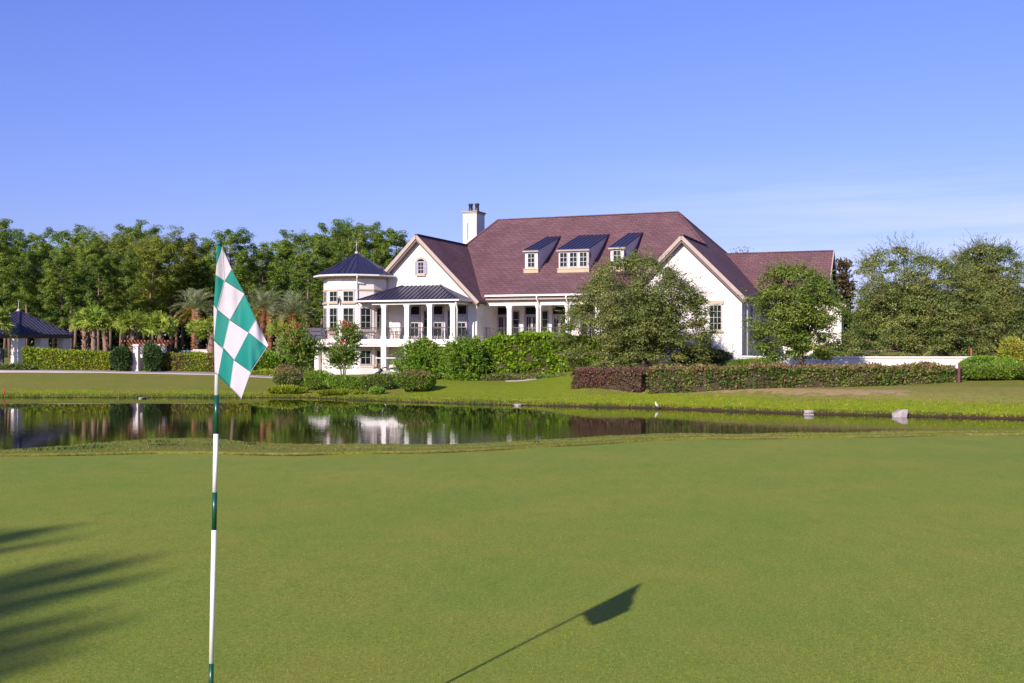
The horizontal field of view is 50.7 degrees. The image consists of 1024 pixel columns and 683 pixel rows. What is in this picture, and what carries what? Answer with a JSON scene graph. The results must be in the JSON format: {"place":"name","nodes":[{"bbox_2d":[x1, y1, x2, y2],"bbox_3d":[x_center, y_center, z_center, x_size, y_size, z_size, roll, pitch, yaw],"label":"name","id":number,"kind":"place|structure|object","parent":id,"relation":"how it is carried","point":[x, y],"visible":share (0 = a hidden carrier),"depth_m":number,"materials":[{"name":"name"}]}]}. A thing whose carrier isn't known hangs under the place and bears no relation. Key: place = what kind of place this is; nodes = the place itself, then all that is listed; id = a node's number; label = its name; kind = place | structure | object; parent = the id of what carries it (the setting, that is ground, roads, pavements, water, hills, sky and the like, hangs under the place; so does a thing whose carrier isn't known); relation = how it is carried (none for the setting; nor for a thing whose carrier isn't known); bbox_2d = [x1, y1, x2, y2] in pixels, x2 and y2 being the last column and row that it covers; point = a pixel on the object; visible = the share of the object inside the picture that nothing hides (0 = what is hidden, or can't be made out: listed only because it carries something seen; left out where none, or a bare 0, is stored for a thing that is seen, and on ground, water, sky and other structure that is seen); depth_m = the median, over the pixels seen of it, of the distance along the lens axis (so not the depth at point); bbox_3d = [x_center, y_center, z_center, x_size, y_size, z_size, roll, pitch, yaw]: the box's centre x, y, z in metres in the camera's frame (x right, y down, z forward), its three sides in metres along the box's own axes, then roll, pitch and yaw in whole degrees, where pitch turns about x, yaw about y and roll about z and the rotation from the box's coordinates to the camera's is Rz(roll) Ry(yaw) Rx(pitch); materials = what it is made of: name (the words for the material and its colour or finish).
{"place":"outdoors","nodes":[
{"label":"outdoors","id":0,"kind":"place"},
{"bbox_2d":[0,370,335,379],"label":"cart path","id":1,"kind":"structure","parent":0,"point":[91,371],"depth_m":85.83,"materials":[{"name":"grey concrete"}]},
{"bbox_2d":[0,398,1023,449],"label":"pond water","id":2,"kind":"structure","parent":0,"point":[26,423],"depth_m":48.73,"materials":[{"name":"green liquid"}]},
{"bbox_2d":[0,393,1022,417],"bbox_3d":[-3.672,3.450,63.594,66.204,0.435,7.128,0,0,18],"label":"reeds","id":3,"kind":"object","parent":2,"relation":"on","point":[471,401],"visible":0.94,"depth_m":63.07,"materials":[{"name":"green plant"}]},
{"bbox_2d":[0,342,1023,456],"bbox_3d":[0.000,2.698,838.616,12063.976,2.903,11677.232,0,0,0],"label":"ground","id":4,"kind":"structure","parent":0,"point":[984,391],"depth_m":58.88,"materials":[{"name":"green plant"}]},
{"bbox_2d":[0,307,17,336],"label":"sabal palm","id":5,"kind":"object","parent":4,"relation":"on","point":[7,325],"visible":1,"depth_m":90.45,"materials":[{"name":"green plant"}]},
{"bbox_2d":[0,218,21,310],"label":"pine tree","id":6,"kind":"object","parent":4,"relation":"on","point":[6,236],"visible":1,"depth_m":103.82,"materials":[{"name":"green plant"}]},
{"bbox_2d":[0,238,32,357],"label":"pine tree","id":7,"kind":"object","parent":4,"relation":"on","point":[11,307],"visible":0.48,"depth_m":111.76,"materials":[{"name":"green plant"}]},
{"bbox_2d":[0,363,35,369],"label":"shrub","id":8,"kind":"object","parent":4,"relation":"on","point":[17,366],"visible":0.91,"depth_m":88.32,"materials":[{"name":"green plant"}]},
{"bbox_2d":[1,228,53,346],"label":"pine tree","id":9,"kind":"object","parent":4,"relation":"on","point":[32,236],"visible":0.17,"depth_m":117.67,"materials":[{"name":"green plant"}]},
{"bbox_2d":[0,300,73,363],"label":"gazebo","id":10,"kind":"object","parent":4,"relation":"on","point":[40,332],"visible":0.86,"depth_m":94.75,"materials":[{"name":"blue metal"}]},
{"bbox_2d":[18,241,68,318],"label":"pine tree","id":11,"kind":"object","parent":4,"relation":"on","point":[34,273],"visible":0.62,"depth_m":109.16,"materials":[{"name":"green plant"}]},
{"bbox_2d":[33,248,89,328],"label":"pine tree","id":12,"kind":"object","parent":4,"relation":"on","point":[52,278],"visible":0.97,"depth_m":102.32,"materials":[{"name":"green plant"}]},
{"bbox_2d":[20,345,112,370],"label":"clipped hedge","id":13,"kind":"object","parent":4,"relation":"on","point":[42,358],"visible":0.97,"depth_m":88.85,"materials":[{"name":"green plant"}]},
{"bbox_2d":[42,223,90,346],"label":"pine tree","id":14,"kind":"object","parent":4,"relation":"on","point":[75,238],"visible":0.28,"depth_m":127.19,"materials":[{"name":"green plant"}]},
{"bbox_2d":[69,310,97,350],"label":"sabal palm","id":15,"kind":"object","parent":4,"relation":"on","point":[74,325],"visible":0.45,"depth_m":94.31,"materials":[{"name":"green plant"}]},
{"bbox_2d":[68,234,112,347],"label":"pine tree","id":16,"kind":"object","parent":4,"relation":"on","point":[90,247],"visible":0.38,"depth_m":115.39,"materials":[{"name":"green plant"}]},
{"bbox_2d":[73,302,109,350],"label":"sabal palm","id":17,"kind":"object","parent":4,"relation":"on","point":[88,313],"visible":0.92,"depth_m":92.87,"materials":[{"name":"green plant"}]},
{"bbox_2d":[74,252,122,350],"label":"pine tree","id":18,"kind":"object","parent":4,"relation":"on","point":[95,266],"visible":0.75,"depth_m":103.65,"materials":[{"name":"green plant"}]},
{"bbox_2d":[64,226,134,348],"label":"pine tree","id":19,"kind":"object","parent":4,"relation":"on","point":[96,236],"visible":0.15,"depth_m":121.08,"materials":[{"name":"green plant"}]},
{"bbox_2d":[85,306,117,351],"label":"sabal palm","id":20,"kind":"object","parent":4,"relation":"on","point":[110,325],"visible":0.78,"depth_m":93.54,"materials":[{"name":"green plant"}]},
{"bbox_2d":[109,345,132,370],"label":"cone shrub","id":21,"kind":"object","parent":4,"relation":"on","point":[120,358],"visible":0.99,"depth_m":87.52,"materials":[{"name":"green plant"}]},
{"bbox_2d":[101,247,144,345],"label":"pine tree","id":22,"kind":"object","parent":4,"relation":"on","point":[128,296],"visible":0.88,"depth_m":105.47,"materials":[{"name":"green plant"}]},
{"bbox_2d":[98,231,151,346],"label":"pine tree","id":23,"kind":"object","parent":4,"relation":"on","point":[121,246],"visible":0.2,"depth_m":117.51,"materials":[{"name":"green plant"}]},
{"bbox_2d":[113,308,153,350],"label":"sabal palm","id":24,"kind":"object","parent":4,"relation":"on","point":[125,319],"visible":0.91,"depth_m":92.59,"materials":[{"name":"green plant"}]},
{"bbox_2d":[111,219,166,339],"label":"pine tree","id":25,"kind":"object","parent":4,"relation":"on","point":[135,233],"visible":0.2,"depth_m":129.67,"materials":[{"name":"green plant"}]},
{"bbox_2d":[121,340,178,370],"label":"pergola","id":26,"kind":"object","parent":4,"relation":"on","point":[137,353],"visible":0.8,"depth_m":88.33,"materials":[{"name":"white paint"}]},
{"bbox_2d":[118,235,186,345],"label":"pine tree","id":27,"kind":"object","parent":4,"relation":"on","point":[152,302],"visible":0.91,"depth_m":111.37,"materials":[{"name":"green plant"}]},
{"bbox_2d":[142,340,163,371],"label":"cone shrub","id":28,"kind":"object","parent":4,"relation":"on","point":[153,357],"visible":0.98,"depth_m":87.28,"materials":[{"name":"green plant"}]},
{"bbox_2d":[138,308,179,339],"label":"sabal palm","id":29,"kind":"object","parent":4,"relation":"on","point":[156,317],"visible":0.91,"depth_m":92.95,"materials":[{"name":"green plant"}]},
{"bbox_2d":[0,345,321,362],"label":"forest undergrowth","id":30,"kind":"object","parent":4,"relation":"on","point":[175,349],"visible":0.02,"depth_m":114.90,"materials":[{"name":"green plant"}]},
{"bbox_2d":[0,278,322,349],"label":"wood","id":31,"kind":"object","parent":4,"relation":"on","point":[115,341],"visible":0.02,"depth_m":161.84,"materials":[{"name":"green plant"}]},
{"bbox_2d":[132,225,210,351],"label":"pine tree","id":32,"kind":"object","parent":4,"relation":"on","point":[183,284],"visible":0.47,"depth_m":115.28,"materials":[{"name":"green plant"}]},
{"bbox_2d":[164,265,191,348],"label":"pine tree","id":33,"kind":"object","parent":4,"relation":"on","point":[176,331],"visible":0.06,"depth_m":156.75,"materials":[{"name":"green plant"}]},
{"bbox_2d":[165,240,203,346],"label":"pine tree","id":34,"kind":"object","parent":4,"relation":"on","point":[182,328],"visible":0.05,"depth_m":125.82,"materials":[{"name":"green plant"}]},
{"bbox_2d":[169,287,213,349],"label":"date palm","id":35,"kind":"object","parent":4,"relation":"on","point":[192,301],"visible":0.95,"depth_m":99.74,"materials":[{"name":"green plant"}]},
{"bbox_2d":[184,318,207,348],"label":"sabal palm","id":36,"kind":"object","parent":4,"relation":"on","point":[189,329],"visible":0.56,"depth_m":95.24,"materials":[{"name":"green plant"}]},
{"bbox_2d":[178,238,215,346],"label":"pine tree","id":37,"kind":"object","parent":4,"relation":"on","point":[198,286],"visible":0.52,"depth_m":117.87,"materials":[{"name":"green plant"}]},
{"bbox_2d":[192,314,213,352],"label":"sabal palm","id":38,"kind":"object","parent":4,"relation":"on","point":[206,329],"visible":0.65,"depth_m":91.87,"materials":[{"name":"green plant"}]},
{"bbox_2d":[160,351,254,371],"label":"clipped hedge","id":39,"kind":"object","parent":4,"relation":"on","point":[192,361],"visible":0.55,"depth_m":88.25,"materials":[{"name":"green plant"}]},
{"bbox_2d":[195,253,228,331],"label":"pine tree","id":40,"kind":"object","parent":4,"relation":"on","point":[210,298],"visible":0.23,"depth_m":123.56,"materials":[{"name":"green plant"}]},
{"bbox_2d":[199,225,254,285],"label":"pine tree","id":41,"kind":"object","parent":4,"relation":"on","point":[242,254],"visible":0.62,"depth_m":113.69,"materials":[{"name":"green plant"}]},
{"bbox_2d":[242,241,287,321],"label":"pine tree","id":42,"kind":"object","parent":4,"relation":"on","point":[261,255],"visible":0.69,"depth_m":115.37,"materials":[{"name":"green plant"}]},
{"bbox_2d":[245,285,286,338],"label":"date palm","id":43,"kind":"object","parent":4,"relation":"on","point":[262,304],"visible":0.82,"depth_m":100.74,"materials":[{"name":"green plant"}]},
{"bbox_2d":[255,349,282,369],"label":"leafy shrub","id":44,"kind":"object","parent":4,"relation":"on","point":[269,359],"visible":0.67,"depth_m":87.83,"materials":[{"name":"green plant"}]},
{"bbox_2d":[256,301,287,350],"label":"date palm","id":45,"kind":"object","parent":4,"relation":"on","point":[270,341],"visible":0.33,"depth_m":105.77,"materials":[{"name":"brown plant"}]},
{"bbox_2d":[265,318,287,354],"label":"sabal palm","id":46,"kind":"object","parent":4,"relation":"on","point":[271,330],"visible":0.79,"depth_m":96.80,"materials":[{"name":"green plant"}]},
{"bbox_2d":[261,239,303,363],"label":"pine tree","id":47,"kind":"object","parent":4,"relation":"on","point":[287,248],"visible":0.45,"depth_m":123.09,"materials":[{"name":"green plant"}]},
{"bbox_2d":[23,439,542,450],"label":"weeds","id":48,"kind":"object","parent":4,"relation":"on","point":[92,446],"visible":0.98,"depth_m":17.76,"materials":[{"name":"green plant"}]},
{"bbox_2d":[272,363,302,386],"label":"mounded shrub","id":49,"kind":"object","parent":4,"relation":"on","point":[284,377],"visible":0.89,"depth_m":73.64,"materials":[{"name":"green plant"}]},
{"bbox_2d":[266,384,308,393],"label":"bank plant","id":50,"kind":"object","parent":4,"relation":"on","point":[290,388],"visible":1,"depth_m":71.15,"materials":[{"name":"green plant"}]},
{"bbox_2d":[268,289,316,329],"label":"date palm","id":51,"kind":"object","parent":4,"relation":"on","point":[292,305],"visible":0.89,"depth_m":97.65,"materials":[{"name":"green plant"}]},
{"bbox_2d":[265,228,321,343],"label":"pine tree","id":52,"kind":"object","parent":4,"relation":"on","point":[300,243],"visible":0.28,"depth_m":129.02,"materials":[{"name":"green plant"}]},
{"bbox_2d":[273,321,325,376],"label":"crape myrtle","id":53,"kind":"object","parent":4,"relation":"on","point":[303,351],"visible":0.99,"depth_m":79.14,"materials":[{"name":"green plant"}]},
{"bbox_2d":[285,252,323,369],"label":"pine tree","id":54,"kind":"object","parent":4,"relation":"on","point":[303,261],"visible":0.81,"depth_m":111.57,"materials":[{"name":"green plant"}]},
{"bbox_2d":[300,370,333,389],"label":"mounded shrub","id":55,"kind":"object","parent":4,"relation":"on","point":[311,376],"visible":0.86,"depth_m":73.76,"materials":[{"name":"green plant"}]},
{"bbox_2d":[304,234,344,367],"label":"pine tree","id":56,"kind":"object","parent":4,"relation":"on","point":[316,248],"visible":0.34,"depth_m":117.38,"materials":[{"name":"green plant"}]},
{"bbox_2d":[308,317,366,374],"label":"crape myrtle","id":57,"kind":"object","parent":4,"relation":"on","point":[341,356],"visible":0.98,"depth_m":80.02,"materials":[{"name":"green plant"}]},
{"bbox_2d":[312,222,362,284],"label":"pine tree","id":58,"kind":"object","parent":4,"relation":"on","point":[345,239],"visible":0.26,"depth_m":125.04,"materials":[{"name":"green plant"}]},
{"bbox_2d":[315,388,367,394],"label":"bank plant","id":59,"kind":"object","parent":4,"relation":"on","point":[341,391],"visible":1,"depth_m":69.54,"materials":[{"name":"green plant"}]},
{"bbox_2d":[323,374,366,389],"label":"mounded shrub","id":60,"kind":"object","parent":4,"relation":"on","point":[336,384],"visible":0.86,"depth_m":71.78,"materials":[{"name":"green plant"}]},
{"bbox_2d":[322,217,381,260],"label":"pine tree","id":61,"kind":"object","parent":4,"relation":"on","point":[370,228],"visible":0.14,"depth_m":131.21,"materials":[{"name":"green plant"}]},
{"bbox_2d":[340,225,390,267],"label":"pine tree","id":62,"kind":"object","parent":4,"relation":"on","point":[362,242],"visible":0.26,"depth_m":121.18,"materials":[{"name":"green plant"}]},
{"bbox_2d":[359,373,398,389],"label":"mounded shrub","id":63,"kind":"object","parent":4,"relation":"on","point":[384,380],"visible":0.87,"depth_m":71.22,"materials":[{"name":"green plant"}]},
{"bbox_2d":[369,247,392,268],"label":"pine tree","id":64,"kind":"object","parent":4,"relation":"on","point":[379,256],"visible":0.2,"depth_m":115.59,"materials":[{"name":"green plant"}]},
{"bbox_2d":[368,227,409,259],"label":"pine tree","id":65,"kind":"object","parent":4,"relation":"on","point":[394,239],"visible":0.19,"depth_m":122.72,"materials":[{"name":"green plant"}]},
{"bbox_2d":[394,369,436,390],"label":"round shrub","id":66,"kind":"object","parent":4,"relation":"on","point":[419,378],"visible":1,"depth_m":69.49,"materials":[{"name":"green plant"}]},
{"bbox_2d":[386,335,445,378],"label":"spreading shrub","id":67,"kind":"object","parent":4,"relation":"on","point":[424,354],"visible":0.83,"depth_m":81.82,"materials":[{"name":"green plant"}]},
{"bbox_2d":[433,332,493,380],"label":"spreading shrub","id":68,"kind":"object","parent":4,"relation":"on","point":[473,356],"visible":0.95,"depth_m":79.72,"materials":[{"name":"green plant"}]},
{"bbox_2d":[0,435,1023,682],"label":"putting green","id":69,"kind":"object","parent":4,"relation":"on","point":[966,463],"visible":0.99,"depth_m":8.56,"materials":[{"name":"green plant"}]},
{"bbox_2d":[209,241,268,682],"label":"flagstick","id":70,"kind":"object","parent":69,"relation":"on","point":[241,345],"visible":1,"depth_m":4.07,"materials":[{"name":"white paint"}]},
{"bbox_2d":[0,434,1022,456],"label":"fringe thatch","id":71,"kind":"object","parent":69,"relation":"on","point":[481,450],"visible":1,"depth_m":17.06,"materials":[{"name":"plant"}]},
{"bbox_2d":[0,471,1023,682],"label":"green turf","id":72,"kind":"structure","parent":69,"relation":"on","point":[912,598],"depth_m":7.32,"materials":[{"name":"green plant"}]},
{"bbox_2d":[0,429,1023,453],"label":"fringe grass","id":73,"kind":"structure","parent":4,"relation":"on","point":[657,435],"depth_m":18.95,"materials":[{"name":"green plant"}]},
{"bbox_2d":[480,371,569,380],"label":"groundcover strip","id":74,"kind":"object","parent":4,"relation":"on","point":[498,377],"visible":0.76,"depth_m":78.38,"materials":[{"name":"green plant"}]},
{"bbox_2d":[468,330,634,375],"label":"ivy screen","id":75,"kind":"object","parent":4,"relation":"on","point":[524,352],"visible":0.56,"depth_m":80.18,"materials":[{"name":"green plant"}]},
{"bbox_2d":[306,203,848,373],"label":"clubhouse","id":76,"kind":"structure","parent":4,"relation":"on","point":[511,276],"depth_m":97.56,"materials":[{"name":"white paint"}]},
{"bbox_2d":[359,347,372,365],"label":"window","id":77,"kind":"structure","parent":76,"relation":"in","point":[366,360],"depth_m":96.69,"materials":[{"name":"clear glass"}]},
{"bbox_2d":[360,307,372,331],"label":"window","id":78,"kind":"structure","parent":76,"relation":"in","point":[365,312],"depth_m":96.69,"materials":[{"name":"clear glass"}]},
{"bbox_2d":[411,305,420,338],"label":"door","id":79,"kind":"structure","parent":76,"relation":"in","point":[415,309],"depth_m":97.68,"materials":[{"name":"white paint"}]},
{"bbox_2d":[415,257,426,275],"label":"window","id":80,"kind":"structure","parent":76,"relation":"in","point":[421,263],"depth_m":97.49,"materials":[{"name":"clear glass"}]},
{"bbox_2d":[434,305,443,338],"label":"door","id":81,"kind":"structure","parent":76,"relation":"in","point":[438,309],"depth_m":96.85,"materials":[{"name":"white paint"}]},
{"bbox_2d":[457,305,467,338],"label":"door","id":82,"kind":"structure","parent":76,"relation":"in","point":[462,309],"depth_m":96.01,"materials":[{"name":"white paint"}]},
{"bbox_2d":[498,306,506,334],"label":"door","id":83,"kind":"structure","parent":76,"relation":"in","point":[502,311],"depth_m":100.05,"materials":[{"name":"white paint"}]},
{"bbox_2d":[524,306,535,331],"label":"door","id":84,"kind":"structure","parent":76,"relation":"in","point":[529,311],"depth_m":99.05,"materials":[{"name":"white paint"}]},
{"bbox_2d":[552,305,564,333],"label":"door","id":85,"kind":"structure","parent":76,"relation":"in","point":[554,313],"depth_m":98.12,"materials":[{"name":"white paint"}]},
{"bbox_2d":[707,300,723,331],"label":"window","id":86,"kind":"structure","parent":76,"relation":"in","point":[717,307],"depth_m":87.89,"materials":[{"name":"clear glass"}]},
{"bbox_2d":[570,365,648,392],"bbox_3d":[5.971,2.243,64.131,5.292,1.804,2.091,0,0,41],"label":"red hedge","id":87,"kind":"object","parent":4,"relation":"on","point":[632,378],"visible":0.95,"depth_m":63.38,"materials":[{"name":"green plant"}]},
{"bbox_2d":[544,243,726,372],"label":"oak tree","id":88,"kind":"object","parent":4,"relation":"on","point":[646,328],"visible":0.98,"depth_m":75.66,"materials":[{"name":"green plant"}]},
{"bbox_2d":[666,347,733,364],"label":"evergreen shrub","id":89,"kind":"object","parent":4,"relation":"on","point":[717,359],"visible":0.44,"depth_m":80.02,"materials":[{"name":"green plant"}]},
{"bbox_2d":[727,357,779,365],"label":"evergreen shrub","id":90,"kind":"object","parent":4,"relation":"on","point":[744,362],"visible":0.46,"depth_m":77.24,"materials":[{"name":"green plant"}]},
{"bbox_2d":[734,253,854,364],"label":"young tree","id":91,"kind":"object","parent":4,"relation":"on","point":[797,318],"visible":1,"depth_m":68.01,"materials":[{"name":"green plant"}]},
{"bbox_2d":[645,360,966,393],"bbox_3d":[16.793,2.104,61.674,18.422,2.159,3.701,0,0,0],"label":"bronze hedge","id":92,"kind":"object","parent":4,"relation":"on","point":[667,378],"visible":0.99,"depth_m":60.55,"materials":[{"name":"green plant"}]},
{"bbox_2d":[835,257,857,351],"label":"magnolia tree","id":93,"kind":"object","parent":4,"relation":"on","point":[843,276],"visible":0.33,"depth_m":111.47,"materials":[{"name":"green plant"}]},
{"bbox_2d":[742,356,972,365],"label":"wall","id":94,"kind":"structure","parent":4,"relation":"on","point":[900,360],"depth_m":76.06,"materials":[{"name":"white paint"}]},
{"bbox_2d":[849,311,875,355],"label":"evergreen shrub","id":95,"kind":"object","parent":4,"relation":"on","point":[853,328],"visible":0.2,"depth_m":94.53,"materials":[{"name":"green plant"}]},
{"bbox_2d":[831,231,1011,355],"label":"spreading tree","id":96,"kind":"object","parent":4,"relation":"on","point":[911,313],"visible":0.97,"depth_m":81.66,"materials":[{"name":"green plant"}]},
{"bbox_2d":[933,229,1023,355],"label":"tall tree","id":97,"kind":"object","parent":4,"relation":"on","point":[993,278],"visible":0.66,"depth_m":84.94,"materials":[{"name":"green plant"}]},
{"bbox_2d":[958,355,1004,363],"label":"green shrub","id":98,"kind":"object","parent":4,"relation":"on","point":[985,358],"visible":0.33,"depth_m":66.61,"materials":[{"name":"green plant"}]},
{"bbox_2d":[959,357,1023,379],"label":"green hedge","id":99,"kind":"object","parent":4,"relation":"on","point":[969,366],"visible":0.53,"depth_m":62.70,"materials":[{"name":"green plant"}]},
{"bbox_2d":[965,362,1018,379],"bbox_3d":[27.709,1.772,62.489,3.600,1.167,2.016,0,0,0],"label":"green shrub","id":100,"kind":"object","parent":4,"relation":"on","point":[994,371],"visible":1,"depth_m":61.84,"materials":[{"name":"green plant"}]},
{"bbox_2d":[991,334,1023,361],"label":"yellow shrub","id":101,"kind":"object","parent":4,"relation":"on","point":[1014,350],"visible":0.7,"depth_m":70.14,"materials":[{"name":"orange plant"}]},
{"bbox_2d":[0,0,1023,341],"label":"sky","id":102,"kind":"structure","parent":0,"point":[768,125],"materials":[{"name":"blue"}]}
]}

